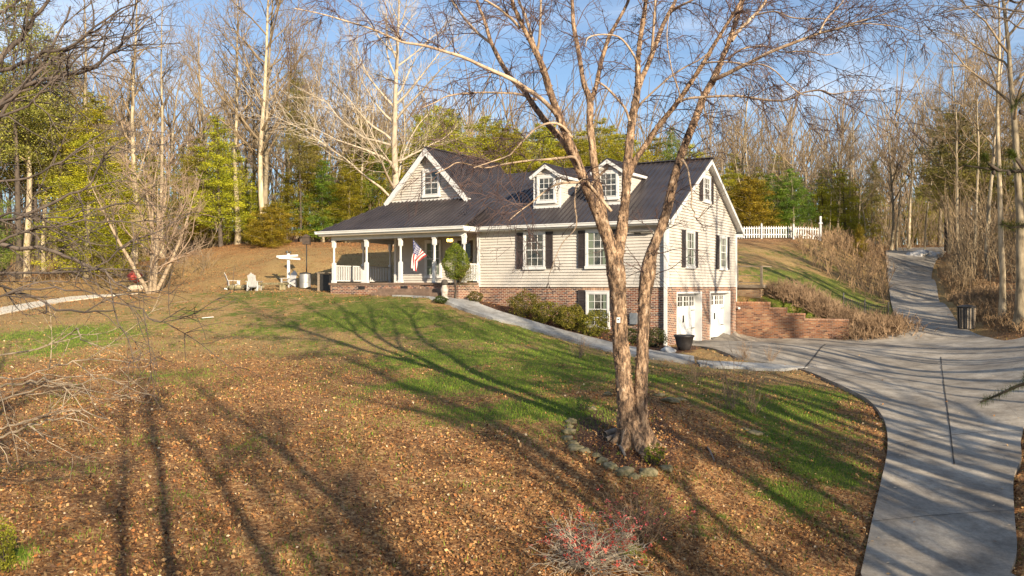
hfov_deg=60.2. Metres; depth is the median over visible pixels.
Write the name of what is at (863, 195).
evergreen tree
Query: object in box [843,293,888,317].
iron fence
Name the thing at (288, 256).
signpost
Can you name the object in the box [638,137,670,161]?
evergreen tree
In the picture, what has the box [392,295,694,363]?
front walk
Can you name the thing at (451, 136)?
evergreen tree
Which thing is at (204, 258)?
thicket
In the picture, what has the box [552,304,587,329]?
shrub
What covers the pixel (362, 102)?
bare tree
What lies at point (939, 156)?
bare tree
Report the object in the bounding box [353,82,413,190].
bare tree
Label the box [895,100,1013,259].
evergreen tree
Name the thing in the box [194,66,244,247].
bare tree
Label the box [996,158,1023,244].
evergreen tree
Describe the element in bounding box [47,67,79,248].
bare tree
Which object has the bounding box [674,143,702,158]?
evergreen tree
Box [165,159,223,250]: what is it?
evergreen tree
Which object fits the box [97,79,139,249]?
bare tree
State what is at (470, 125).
bare tree
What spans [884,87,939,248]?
bare tree
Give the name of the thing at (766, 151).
bare tree
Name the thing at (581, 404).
shrub
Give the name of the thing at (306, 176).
evergreen tree
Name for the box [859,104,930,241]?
bare tree
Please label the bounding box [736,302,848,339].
retaining wall
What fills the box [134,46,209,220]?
bare tree
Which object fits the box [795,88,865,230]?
bare tree
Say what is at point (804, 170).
bare tree
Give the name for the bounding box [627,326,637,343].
shrub
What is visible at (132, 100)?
bare tree
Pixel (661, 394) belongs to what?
stone
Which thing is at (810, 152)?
bare tree
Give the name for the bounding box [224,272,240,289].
garden chair
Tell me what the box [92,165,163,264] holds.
evergreen tree
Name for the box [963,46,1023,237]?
bare tree
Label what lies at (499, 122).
evergreen tree
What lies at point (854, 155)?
bare tree
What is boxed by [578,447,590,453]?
stone
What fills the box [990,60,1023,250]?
bare tree
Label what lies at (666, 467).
stone
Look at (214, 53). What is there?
bare tree
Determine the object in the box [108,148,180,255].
evergreen tree
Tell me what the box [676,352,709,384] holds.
bare shrub
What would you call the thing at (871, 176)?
bare tree
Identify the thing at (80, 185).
evergreen tree
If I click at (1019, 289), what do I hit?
bare tree
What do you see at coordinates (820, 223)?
picket fence
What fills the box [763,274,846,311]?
dead brush
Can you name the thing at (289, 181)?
evergreen tree
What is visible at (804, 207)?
evergreen tree
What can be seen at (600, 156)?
evergreen tree
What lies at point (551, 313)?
shrub
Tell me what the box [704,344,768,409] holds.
bare shrub
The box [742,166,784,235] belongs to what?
evergreen tree
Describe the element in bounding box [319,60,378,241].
bare tree
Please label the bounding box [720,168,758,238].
evergreen tree
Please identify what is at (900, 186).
bare tree
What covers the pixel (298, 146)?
evergreen tree
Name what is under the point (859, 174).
bare tree
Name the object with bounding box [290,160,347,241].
evergreen tree
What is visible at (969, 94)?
bare tree
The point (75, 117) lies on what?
bare tree
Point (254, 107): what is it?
bare tree
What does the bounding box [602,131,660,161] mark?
evergreen tree
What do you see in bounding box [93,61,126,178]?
bare tree
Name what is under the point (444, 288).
garden statue
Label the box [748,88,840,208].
bare tree
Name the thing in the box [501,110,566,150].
bare tree
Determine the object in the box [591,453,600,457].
stone
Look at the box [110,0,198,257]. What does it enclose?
bare tree
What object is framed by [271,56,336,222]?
bare tree
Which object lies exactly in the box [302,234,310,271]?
bird feeder
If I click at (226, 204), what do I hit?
evergreen tree
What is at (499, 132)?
bare tree
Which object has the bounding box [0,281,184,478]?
bare tree
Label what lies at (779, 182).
bare tree
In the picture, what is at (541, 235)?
window
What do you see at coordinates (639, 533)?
berry bush
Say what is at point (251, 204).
evergreen tree
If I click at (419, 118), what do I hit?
evergreen tree
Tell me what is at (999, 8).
bare tree
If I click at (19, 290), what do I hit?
bare tree
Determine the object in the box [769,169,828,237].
evergreen tree
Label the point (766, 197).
evergreen tree
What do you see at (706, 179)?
window
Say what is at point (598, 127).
bare tree
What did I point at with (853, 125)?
bare tree
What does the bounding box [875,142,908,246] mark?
bare tree
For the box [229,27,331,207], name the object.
bare tree
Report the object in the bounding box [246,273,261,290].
garden chair
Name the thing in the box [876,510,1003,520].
driveway joint
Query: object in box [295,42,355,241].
bare tree
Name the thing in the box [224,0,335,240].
bare tree
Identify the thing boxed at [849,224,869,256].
evergreen tree
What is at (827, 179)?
bare tree
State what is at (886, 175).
bare tree
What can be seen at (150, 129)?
bare tree
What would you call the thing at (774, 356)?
bare shrub
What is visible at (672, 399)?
stone
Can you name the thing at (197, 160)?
evergreen tree
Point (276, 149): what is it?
bare tree
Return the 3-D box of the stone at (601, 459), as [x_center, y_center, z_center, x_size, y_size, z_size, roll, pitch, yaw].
[1.661,3.213,16.270,0.246,0.173,0.290,0,0,11]
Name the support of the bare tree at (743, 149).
on the ground at (776, 259)
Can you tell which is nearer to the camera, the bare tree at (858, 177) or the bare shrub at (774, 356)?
the bare shrub at (774, 356)
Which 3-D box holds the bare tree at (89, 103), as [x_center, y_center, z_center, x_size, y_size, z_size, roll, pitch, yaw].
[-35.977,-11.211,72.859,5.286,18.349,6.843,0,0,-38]
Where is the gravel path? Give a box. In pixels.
[0,293,137,314]
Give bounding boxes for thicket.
[0,229,228,286]
[925,236,1015,302]
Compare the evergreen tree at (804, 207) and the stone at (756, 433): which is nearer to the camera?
the stone at (756, 433)
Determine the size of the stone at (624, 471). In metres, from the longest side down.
0.405 x 0.342 x 0.215 m
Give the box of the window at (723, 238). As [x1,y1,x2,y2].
[718,235,727,270]
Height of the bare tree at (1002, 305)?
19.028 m
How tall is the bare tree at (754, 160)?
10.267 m
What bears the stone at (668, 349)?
on the ground at (776, 259)
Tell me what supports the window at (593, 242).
in the farmhouse
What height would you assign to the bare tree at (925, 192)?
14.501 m
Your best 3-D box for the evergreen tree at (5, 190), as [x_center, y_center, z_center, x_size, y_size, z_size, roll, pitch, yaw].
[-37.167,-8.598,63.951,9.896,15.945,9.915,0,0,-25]
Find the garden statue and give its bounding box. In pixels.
[441,279,448,298]
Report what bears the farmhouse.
on the ground at (776, 259)
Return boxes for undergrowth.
[2,140,1023,290]
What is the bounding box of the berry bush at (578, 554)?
[521,503,658,575]
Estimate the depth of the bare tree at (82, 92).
85.68 m
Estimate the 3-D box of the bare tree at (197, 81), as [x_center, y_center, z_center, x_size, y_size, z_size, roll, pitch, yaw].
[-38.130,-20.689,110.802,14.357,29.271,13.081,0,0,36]
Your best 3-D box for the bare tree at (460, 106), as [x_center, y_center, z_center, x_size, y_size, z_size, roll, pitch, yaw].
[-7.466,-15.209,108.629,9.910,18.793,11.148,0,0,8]
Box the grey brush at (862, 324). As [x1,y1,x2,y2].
[784,290,938,340]
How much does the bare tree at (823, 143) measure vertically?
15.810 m
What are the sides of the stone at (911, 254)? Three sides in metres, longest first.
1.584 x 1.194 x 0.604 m
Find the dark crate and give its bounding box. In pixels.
[317,272,337,290]
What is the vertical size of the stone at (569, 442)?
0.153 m
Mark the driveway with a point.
(926, 476)
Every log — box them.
[602,428,616,437]
[605,434,614,441]
[618,445,626,456]
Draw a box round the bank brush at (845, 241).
[789,220,896,303]
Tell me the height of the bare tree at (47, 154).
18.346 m
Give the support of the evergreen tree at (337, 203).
on the ground at (776, 259)
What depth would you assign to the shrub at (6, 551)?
10.51 m
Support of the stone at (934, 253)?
on the driveway
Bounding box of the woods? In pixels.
[0,38,1023,244]
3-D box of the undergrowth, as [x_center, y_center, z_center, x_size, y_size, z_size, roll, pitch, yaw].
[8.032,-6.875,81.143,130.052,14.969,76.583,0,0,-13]
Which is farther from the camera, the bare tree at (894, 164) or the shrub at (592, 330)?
the bare tree at (894, 164)
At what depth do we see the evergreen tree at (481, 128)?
75.28 m
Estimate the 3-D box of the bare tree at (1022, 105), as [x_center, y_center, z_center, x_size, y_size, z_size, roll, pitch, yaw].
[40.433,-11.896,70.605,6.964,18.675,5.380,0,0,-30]
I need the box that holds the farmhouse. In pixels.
[314,146,744,346]
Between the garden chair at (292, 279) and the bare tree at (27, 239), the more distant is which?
the bare tree at (27, 239)
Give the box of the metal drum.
[299,272,310,287]
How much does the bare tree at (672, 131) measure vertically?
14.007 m
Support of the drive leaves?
on the driveway
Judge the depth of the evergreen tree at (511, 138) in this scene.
75.33 m
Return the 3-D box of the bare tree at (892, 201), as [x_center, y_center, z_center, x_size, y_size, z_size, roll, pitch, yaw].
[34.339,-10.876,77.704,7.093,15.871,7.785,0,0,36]
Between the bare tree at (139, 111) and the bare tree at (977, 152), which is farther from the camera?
the bare tree at (139, 111)
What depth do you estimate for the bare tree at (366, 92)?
86.26 m
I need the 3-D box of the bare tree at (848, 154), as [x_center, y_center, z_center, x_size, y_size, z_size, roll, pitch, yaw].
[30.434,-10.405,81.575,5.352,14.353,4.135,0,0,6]
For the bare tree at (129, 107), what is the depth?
68.77 m
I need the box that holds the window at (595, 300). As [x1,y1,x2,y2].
[586,291,610,328]
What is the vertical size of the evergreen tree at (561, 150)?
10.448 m
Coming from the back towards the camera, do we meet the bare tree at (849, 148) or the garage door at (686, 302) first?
the bare tree at (849, 148)
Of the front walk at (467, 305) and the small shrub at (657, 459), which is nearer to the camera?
the small shrub at (657, 459)
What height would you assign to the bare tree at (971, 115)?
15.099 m
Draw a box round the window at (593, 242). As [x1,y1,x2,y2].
[584,229,605,268]
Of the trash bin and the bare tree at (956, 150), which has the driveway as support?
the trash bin
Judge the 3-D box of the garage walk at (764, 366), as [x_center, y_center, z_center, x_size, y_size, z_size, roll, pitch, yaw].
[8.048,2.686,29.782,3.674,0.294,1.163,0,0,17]
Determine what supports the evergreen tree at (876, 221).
on the ground at (776, 259)
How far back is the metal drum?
45.95 m
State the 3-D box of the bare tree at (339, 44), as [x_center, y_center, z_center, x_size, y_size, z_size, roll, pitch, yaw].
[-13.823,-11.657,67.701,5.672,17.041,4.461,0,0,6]
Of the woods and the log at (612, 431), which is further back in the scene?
the woods
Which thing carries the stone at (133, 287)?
on the ground at (776, 259)
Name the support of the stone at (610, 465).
on the ground at (776, 259)
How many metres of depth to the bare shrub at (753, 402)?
21.50 m
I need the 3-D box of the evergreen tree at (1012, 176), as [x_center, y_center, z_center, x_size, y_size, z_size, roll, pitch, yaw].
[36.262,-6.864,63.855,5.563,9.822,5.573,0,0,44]
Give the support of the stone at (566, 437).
on the ground at (776, 259)
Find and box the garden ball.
[127,271,142,282]
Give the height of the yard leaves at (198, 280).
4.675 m
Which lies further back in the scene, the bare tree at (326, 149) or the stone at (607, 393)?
the bare tree at (326, 149)
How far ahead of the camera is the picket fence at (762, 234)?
63.00 m
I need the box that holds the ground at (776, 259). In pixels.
[0,223,1023,575]
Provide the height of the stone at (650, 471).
0.212 m
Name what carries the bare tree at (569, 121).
on the ground at (776, 259)
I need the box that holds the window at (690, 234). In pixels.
[685,229,695,268]
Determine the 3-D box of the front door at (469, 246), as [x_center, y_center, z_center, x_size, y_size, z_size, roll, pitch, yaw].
[-2.218,-1.195,41.510,0.880,1.990,0.089,0,0,31]
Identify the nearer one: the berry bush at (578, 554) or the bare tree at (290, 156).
the berry bush at (578, 554)
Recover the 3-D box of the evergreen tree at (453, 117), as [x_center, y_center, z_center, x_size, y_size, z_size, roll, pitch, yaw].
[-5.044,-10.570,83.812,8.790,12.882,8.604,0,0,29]
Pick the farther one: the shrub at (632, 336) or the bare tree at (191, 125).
the bare tree at (191, 125)
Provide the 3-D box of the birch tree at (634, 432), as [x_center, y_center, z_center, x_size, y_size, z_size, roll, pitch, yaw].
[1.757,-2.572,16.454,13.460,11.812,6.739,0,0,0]
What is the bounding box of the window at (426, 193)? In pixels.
[422,169,440,197]
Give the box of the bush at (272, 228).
[236,203,304,248]
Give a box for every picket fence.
[743,223,791,238]
[793,216,822,240]
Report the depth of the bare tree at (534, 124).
105.39 m
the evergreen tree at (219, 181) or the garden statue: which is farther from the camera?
the evergreen tree at (219, 181)
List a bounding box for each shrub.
[0,513,17,571]
[433,295,447,303]
[467,290,483,301]
[506,288,541,316]
[529,300,558,322]
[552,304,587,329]
[570,333,590,357]
[576,394,591,410]
[577,309,609,335]
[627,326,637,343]
[643,442,664,465]
[648,326,668,346]
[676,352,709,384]
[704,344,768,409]
[731,365,781,414]
[738,340,751,359]
[764,345,781,360]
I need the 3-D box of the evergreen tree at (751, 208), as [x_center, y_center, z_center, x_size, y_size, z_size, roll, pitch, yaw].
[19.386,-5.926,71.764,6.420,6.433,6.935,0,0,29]
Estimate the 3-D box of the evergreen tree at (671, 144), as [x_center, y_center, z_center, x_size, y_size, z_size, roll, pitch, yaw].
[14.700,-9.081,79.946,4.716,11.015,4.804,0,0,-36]
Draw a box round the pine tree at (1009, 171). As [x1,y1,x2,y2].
[960,90,1023,408]
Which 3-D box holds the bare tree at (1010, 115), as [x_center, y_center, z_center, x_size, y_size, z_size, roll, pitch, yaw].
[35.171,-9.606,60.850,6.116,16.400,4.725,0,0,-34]
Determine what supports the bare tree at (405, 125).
on the ground at (776, 259)
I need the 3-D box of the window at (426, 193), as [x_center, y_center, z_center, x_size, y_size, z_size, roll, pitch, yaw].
[-3.903,-5.013,42.634,1.040,1.365,0.115,0,0,31]
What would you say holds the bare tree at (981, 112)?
on the ground at (776, 259)
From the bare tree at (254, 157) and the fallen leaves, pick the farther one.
the bare tree at (254, 157)
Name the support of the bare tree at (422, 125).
on the ground at (776, 259)
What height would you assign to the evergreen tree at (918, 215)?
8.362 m
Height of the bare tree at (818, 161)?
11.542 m
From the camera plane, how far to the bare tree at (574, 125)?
106.64 m
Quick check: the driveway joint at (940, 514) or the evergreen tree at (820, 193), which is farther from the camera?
the evergreen tree at (820, 193)
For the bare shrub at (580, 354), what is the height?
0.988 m
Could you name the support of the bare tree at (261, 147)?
on the ground at (776, 259)
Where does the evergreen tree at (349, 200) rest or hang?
on the ground at (776, 259)
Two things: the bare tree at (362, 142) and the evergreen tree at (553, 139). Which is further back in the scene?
the evergreen tree at (553, 139)
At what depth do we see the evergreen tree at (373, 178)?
71.43 m
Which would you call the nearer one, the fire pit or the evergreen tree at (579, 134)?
the fire pit
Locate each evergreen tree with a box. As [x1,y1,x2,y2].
[0,0,89,278]
[0,35,121,273]
[0,60,71,274]
[0,75,80,271]
[0,184,23,270]
[10,131,150,279]
[39,92,156,266]
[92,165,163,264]
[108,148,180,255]
[156,137,244,248]
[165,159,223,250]
[178,115,255,246]
[198,150,272,243]
[226,182,259,242]
[241,212,260,243]
[268,137,351,241]
[271,172,308,240]
[273,68,325,241]
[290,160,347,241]
[314,116,391,242]
[317,157,372,242]
[326,183,353,241]
[332,129,391,219]
[375,142,408,199]
[380,105,465,193]
[400,109,490,230]
[404,113,427,163]
[441,108,488,157]
[459,115,526,173]
[476,118,519,172]
[477,123,539,173]
[500,128,535,172]
[513,122,569,171]
[525,123,562,169]
[533,136,589,168]
[558,130,599,165]
[566,117,620,166]
[596,124,645,161]
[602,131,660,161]
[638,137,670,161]
[661,127,681,160]
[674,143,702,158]
[720,153,750,214]
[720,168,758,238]
[727,175,791,238]
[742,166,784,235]
[752,173,809,237]
[762,154,818,224]
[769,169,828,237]
[797,192,817,233]
[800,163,872,237]
[802,172,843,237]
[817,169,869,236]
[838,178,880,237]
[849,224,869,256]
[856,185,890,246]
[861,159,885,245]
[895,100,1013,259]
[900,187,930,243]
[901,180,953,244]
[912,147,971,251]
[931,122,995,235]
[961,126,996,248]
[969,154,1014,246]
[979,126,1023,250]
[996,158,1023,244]
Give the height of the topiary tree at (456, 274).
2.573 m
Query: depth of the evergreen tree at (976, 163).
70.06 m
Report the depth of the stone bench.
45.20 m
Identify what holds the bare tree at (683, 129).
on the ground at (776, 259)
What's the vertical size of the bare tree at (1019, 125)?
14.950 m
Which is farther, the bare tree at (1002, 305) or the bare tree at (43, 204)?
the bare tree at (43, 204)
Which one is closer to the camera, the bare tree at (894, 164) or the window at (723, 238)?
the window at (723, 238)
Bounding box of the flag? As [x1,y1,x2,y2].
[411,238,433,271]
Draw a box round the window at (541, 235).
[522,231,545,269]
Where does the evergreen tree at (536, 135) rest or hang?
on the ground at (776, 259)
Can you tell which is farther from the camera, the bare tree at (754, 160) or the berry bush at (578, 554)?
the bare tree at (754, 160)
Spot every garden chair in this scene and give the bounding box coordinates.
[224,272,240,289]
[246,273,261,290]
[279,270,297,287]
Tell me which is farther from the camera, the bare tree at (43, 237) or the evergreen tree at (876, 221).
the evergreen tree at (876, 221)
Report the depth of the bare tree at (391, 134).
117.73 m
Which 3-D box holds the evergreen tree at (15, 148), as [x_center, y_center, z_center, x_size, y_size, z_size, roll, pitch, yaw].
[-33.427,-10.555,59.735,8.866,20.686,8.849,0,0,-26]
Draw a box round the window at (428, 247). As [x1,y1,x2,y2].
[424,240,441,277]
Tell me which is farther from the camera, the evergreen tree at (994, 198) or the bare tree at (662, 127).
the bare tree at (662, 127)
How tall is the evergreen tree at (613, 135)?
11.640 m
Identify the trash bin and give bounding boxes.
[957,305,975,328]
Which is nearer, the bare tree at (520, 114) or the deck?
the deck
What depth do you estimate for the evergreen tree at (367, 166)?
71.11 m
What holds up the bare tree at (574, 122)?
on the ground at (776, 259)
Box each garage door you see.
[678,293,694,339]
[711,293,723,337]
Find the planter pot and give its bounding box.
[674,334,694,349]
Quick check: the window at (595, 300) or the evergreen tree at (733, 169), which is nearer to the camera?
the window at (595, 300)
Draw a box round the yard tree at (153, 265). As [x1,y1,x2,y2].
[80,117,223,293]
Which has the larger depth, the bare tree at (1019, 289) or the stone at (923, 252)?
the stone at (923, 252)
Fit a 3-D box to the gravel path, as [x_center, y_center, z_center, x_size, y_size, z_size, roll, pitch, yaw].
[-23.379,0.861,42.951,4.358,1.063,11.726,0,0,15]
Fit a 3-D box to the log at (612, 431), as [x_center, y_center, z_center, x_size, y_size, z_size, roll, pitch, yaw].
[2.046,2.916,17.715,0.584,0.175,0.140,0,0,-42]
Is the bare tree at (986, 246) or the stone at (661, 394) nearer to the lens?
the stone at (661, 394)
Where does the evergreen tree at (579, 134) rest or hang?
on the ground at (776, 259)
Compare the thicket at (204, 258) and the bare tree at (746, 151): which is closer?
the thicket at (204, 258)
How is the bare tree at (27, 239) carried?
on the ground at (776, 259)
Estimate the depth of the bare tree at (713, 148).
112.13 m
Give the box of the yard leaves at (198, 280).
[0,242,423,314]
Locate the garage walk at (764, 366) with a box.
[696,360,807,370]
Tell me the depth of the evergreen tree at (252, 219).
64.83 m
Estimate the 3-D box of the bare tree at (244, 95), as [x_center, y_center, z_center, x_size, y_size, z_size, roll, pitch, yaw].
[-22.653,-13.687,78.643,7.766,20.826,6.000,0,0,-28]
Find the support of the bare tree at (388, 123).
on the ground at (776, 259)
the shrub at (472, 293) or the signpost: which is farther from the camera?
the signpost
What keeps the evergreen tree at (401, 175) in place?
on the ground at (776, 259)
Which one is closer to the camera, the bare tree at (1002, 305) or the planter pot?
the planter pot
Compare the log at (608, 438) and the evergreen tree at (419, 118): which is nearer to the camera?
the log at (608, 438)
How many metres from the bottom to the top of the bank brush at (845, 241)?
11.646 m
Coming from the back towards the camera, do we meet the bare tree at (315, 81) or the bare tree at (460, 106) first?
the bare tree at (460, 106)
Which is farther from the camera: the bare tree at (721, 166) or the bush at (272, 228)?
the bare tree at (721, 166)
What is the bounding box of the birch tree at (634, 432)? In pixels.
[236,0,1003,457]
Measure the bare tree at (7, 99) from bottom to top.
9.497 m
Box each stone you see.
[126,285,143,290]
[561,427,575,433]
[561,435,572,440]
[565,418,576,423]
[566,440,578,444]
[568,444,584,451]
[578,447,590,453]
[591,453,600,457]
[595,456,607,464]
[603,391,612,395]
[603,461,616,469]
[612,466,634,476]
[627,472,639,479]
[639,467,657,476]
[653,393,665,396]
[658,465,672,471]
[661,346,675,352]
[661,397,680,402]
[746,430,763,436]
[905,252,922,256]
[913,249,931,255]
[927,251,937,255]
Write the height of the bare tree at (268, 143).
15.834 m
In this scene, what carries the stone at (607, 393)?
on the ground at (776, 259)
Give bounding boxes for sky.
[0,0,1023,244]
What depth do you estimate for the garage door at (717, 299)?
41.53 m
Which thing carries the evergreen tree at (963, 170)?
on the ground at (776, 259)
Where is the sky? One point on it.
(611, 7)
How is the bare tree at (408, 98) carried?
on the ground at (776, 259)
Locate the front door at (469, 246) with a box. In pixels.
[457,240,472,282]
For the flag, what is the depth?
39.47 m
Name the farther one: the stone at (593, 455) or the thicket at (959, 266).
the thicket at (959, 266)
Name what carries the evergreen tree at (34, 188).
on the ground at (776, 259)
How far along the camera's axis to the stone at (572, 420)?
18.51 m
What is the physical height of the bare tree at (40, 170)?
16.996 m
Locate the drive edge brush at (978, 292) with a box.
[936,263,1023,333]
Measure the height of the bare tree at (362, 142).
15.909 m
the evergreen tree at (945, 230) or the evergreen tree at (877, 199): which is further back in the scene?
the evergreen tree at (877, 199)
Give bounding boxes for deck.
[737,266,771,297]
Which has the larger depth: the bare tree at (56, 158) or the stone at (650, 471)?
the bare tree at (56, 158)
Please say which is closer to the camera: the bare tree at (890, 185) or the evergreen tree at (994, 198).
the evergreen tree at (994, 198)
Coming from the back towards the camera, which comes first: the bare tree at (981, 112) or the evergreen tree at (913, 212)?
the evergreen tree at (913, 212)
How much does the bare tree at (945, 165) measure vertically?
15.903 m
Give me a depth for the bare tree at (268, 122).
76.56 m
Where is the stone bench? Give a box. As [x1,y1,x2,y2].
[254,283,288,290]
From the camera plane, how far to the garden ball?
51.55 m
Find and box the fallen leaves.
[0,295,1023,575]
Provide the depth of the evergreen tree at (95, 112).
61.27 m
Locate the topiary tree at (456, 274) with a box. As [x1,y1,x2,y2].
[441,243,479,298]
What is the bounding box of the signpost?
[276,251,299,280]
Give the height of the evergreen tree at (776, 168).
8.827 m
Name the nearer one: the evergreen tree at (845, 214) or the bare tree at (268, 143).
the evergreen tree at (845, 214)
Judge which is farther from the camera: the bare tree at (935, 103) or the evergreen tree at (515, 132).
the evergreen tree at (515, 132)
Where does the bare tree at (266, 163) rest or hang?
on the ground at (776, 259)
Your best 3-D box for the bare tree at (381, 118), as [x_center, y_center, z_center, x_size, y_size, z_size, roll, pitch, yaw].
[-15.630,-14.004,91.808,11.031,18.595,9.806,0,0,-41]
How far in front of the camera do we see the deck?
43.70 m
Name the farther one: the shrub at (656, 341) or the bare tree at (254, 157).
the bare tree at (254, 157)
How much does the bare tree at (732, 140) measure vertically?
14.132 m
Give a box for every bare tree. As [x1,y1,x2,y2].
[0,0,76,276]
[0,0,184,155]
[0,80,89,244]
[0,93,262,423]
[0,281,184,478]
[1,72,65,204]
[2,61,38,251]
[3,72,75,245]
[12,3,109,271]
[20,138,63,259]
[23,64,93,259]
[32,0,141,258]
[37,27,115,238]
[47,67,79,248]
[57,48,111,257]
[61,0,198,263]
[62,38,103,257]
[79,45,189,255]
[83,65,134,186]
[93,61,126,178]
[94,26,164,261]
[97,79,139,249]
[104,61,164,233]
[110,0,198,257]
[115,75,188,194]
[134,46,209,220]
[136,0,258,181]
[161,0,336,241]
[163,17,259,247]
[168,67,213,237]
[177,0,330,217]
[191,38,250,189]
[192,1,302,244]
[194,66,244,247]
[212,40,284,205]
[214,25,284,230]
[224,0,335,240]
[226,48,314,240]
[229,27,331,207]
[230,0,490,245]
[230,41,284,203]
[243,79,284,200]
[247,83,282,205]
[269,89,322,237]
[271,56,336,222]
[272,16,347,228]
[291,29,357,240]
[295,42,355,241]
[301,72,421,171]
[303,22,368,212]
[317,2,386,164]
[319,49,373,241]
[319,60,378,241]
[322,47,366,242]
[326,47,397,242]
[339,96,411,193]
[346,41,407,174]
[346,92,429,176]
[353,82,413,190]
[370,89,406,204]
[371,39,429,172]
[402,97,435,158]
[431,88,485,148]
[457,112,486,150]
[472,105,533,171]
[490,90,530,137]
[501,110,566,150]
[516,108,575,156]
[557,108,576,160]
[560,100,596,160]
[571,111,582,137]
[572,100,634,154]
[575,105,598,154]
[618,105,670,160]
[635,114,672,160]
[658,114,677,159]
[673,122,687,157]
[702,113,756,190]
[702,116,732,178]
[708,104,771,194]
[710,89,797,236]
[718,103,822,227]
[719,52,783,206]
[729,118,760,193]
[734,76,781,178]
[745,139,767,176]
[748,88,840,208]
[761,129,799,190]
[762,155,797,223]
[780,100,831,224]
[794,135,819,200]
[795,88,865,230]
[800,102,889,232]
[800,108,834,201]
[800,151,828,214]
[811,133,841,233]
[812,127,874,221]
[816,94,872,228]
[824,117,869,203]
[830,76,879,194]
[842,130,881,237]
[854,78,933,249]
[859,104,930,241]
[867,131,904,243]
[870,147,885,236]
[871,93,924,249]
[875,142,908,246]
[878,0,1022,255]
[878,119,906,212]
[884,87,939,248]
[888,45,1012,255]
[897,56,978,245]
[908,101,946,249]
[909,0,1023,102]
[911,0,1023,330]
[911,79,964,253]
[914,99,1001,243]
[916,25,1009,268]
[924,59,1023,254]
[926,26,1020,247]
[929,28,1017,272]
[935,0,1023,317]
[937,0,1023,278]
[956,71,1020,216]
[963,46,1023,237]
[981,46,1023,183]
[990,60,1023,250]
[993,59,1023,122]
[993,88,1023,139]
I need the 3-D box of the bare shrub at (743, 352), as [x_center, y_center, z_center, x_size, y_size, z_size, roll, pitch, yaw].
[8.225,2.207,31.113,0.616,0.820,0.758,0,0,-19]
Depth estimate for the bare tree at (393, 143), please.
60.86 m
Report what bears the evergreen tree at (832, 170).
on the ground at (776, 259)
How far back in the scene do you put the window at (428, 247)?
42.51 m
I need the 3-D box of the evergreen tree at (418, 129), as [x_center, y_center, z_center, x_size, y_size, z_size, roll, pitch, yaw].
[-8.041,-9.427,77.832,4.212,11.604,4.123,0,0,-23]
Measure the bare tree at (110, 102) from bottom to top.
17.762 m
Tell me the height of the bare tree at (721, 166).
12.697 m
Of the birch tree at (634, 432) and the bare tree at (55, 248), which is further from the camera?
the bare tree at (55, 248)
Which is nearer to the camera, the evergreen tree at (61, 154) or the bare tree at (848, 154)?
the evergreen tree at (61, 154)
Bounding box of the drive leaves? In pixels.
[713,314,1018,573]
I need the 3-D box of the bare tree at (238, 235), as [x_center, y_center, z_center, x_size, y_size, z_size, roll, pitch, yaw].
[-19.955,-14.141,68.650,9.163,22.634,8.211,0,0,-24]
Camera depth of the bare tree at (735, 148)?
89.41 m
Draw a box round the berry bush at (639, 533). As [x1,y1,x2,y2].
[589,475,698,546]
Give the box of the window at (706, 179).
[702,175,711,203]
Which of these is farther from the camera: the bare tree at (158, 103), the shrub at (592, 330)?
the bare tree at (158, 103)
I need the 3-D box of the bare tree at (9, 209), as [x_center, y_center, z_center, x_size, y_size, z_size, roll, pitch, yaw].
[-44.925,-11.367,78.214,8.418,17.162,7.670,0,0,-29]
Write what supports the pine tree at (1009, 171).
on the ground at (776, 259)
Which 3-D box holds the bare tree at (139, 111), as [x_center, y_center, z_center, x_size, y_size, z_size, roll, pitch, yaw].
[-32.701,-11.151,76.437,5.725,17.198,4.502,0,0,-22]
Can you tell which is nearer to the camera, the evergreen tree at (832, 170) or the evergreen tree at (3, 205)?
the evergreen tree at (3, 205)
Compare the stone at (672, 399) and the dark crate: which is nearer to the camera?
the stone at (672, 399)
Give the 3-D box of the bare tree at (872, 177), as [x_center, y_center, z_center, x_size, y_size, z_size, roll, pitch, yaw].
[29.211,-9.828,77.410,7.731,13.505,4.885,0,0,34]
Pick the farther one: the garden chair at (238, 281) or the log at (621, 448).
the garden chair at (238, 281)
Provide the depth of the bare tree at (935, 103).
67.20 m
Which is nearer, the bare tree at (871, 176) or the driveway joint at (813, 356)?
the driveway joint at (813, 356)
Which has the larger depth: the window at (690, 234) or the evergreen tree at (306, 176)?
the evergreen tree at (306, 176)
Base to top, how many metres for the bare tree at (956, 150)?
17.946 m
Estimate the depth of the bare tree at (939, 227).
96.54 m
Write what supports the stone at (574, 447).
on the ground at (776, 259)
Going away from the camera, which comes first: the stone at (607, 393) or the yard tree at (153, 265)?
the stone at (607, 393)
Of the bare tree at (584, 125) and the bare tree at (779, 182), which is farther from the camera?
the bare tree at (584, 125)
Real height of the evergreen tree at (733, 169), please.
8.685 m
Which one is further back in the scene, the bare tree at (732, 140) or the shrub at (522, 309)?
the bare tree at (732, 140)
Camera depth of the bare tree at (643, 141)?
92.98 m
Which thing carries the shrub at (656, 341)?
on the ground at (776, 259)
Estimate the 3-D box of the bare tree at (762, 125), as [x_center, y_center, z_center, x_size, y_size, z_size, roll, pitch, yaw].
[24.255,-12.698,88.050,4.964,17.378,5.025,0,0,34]
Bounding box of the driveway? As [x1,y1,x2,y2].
[675,247,1023,575]
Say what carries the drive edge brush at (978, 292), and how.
on the ground at (776, 259)
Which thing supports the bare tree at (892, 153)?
on the ground at (776, 259)
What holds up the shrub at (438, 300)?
on the ground at (776, 259)
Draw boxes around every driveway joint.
[803,344,825,368]
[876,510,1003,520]
[940,357,954,463]
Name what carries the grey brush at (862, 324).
on the ground at (776, 259)
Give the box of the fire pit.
[225,284,264,289]

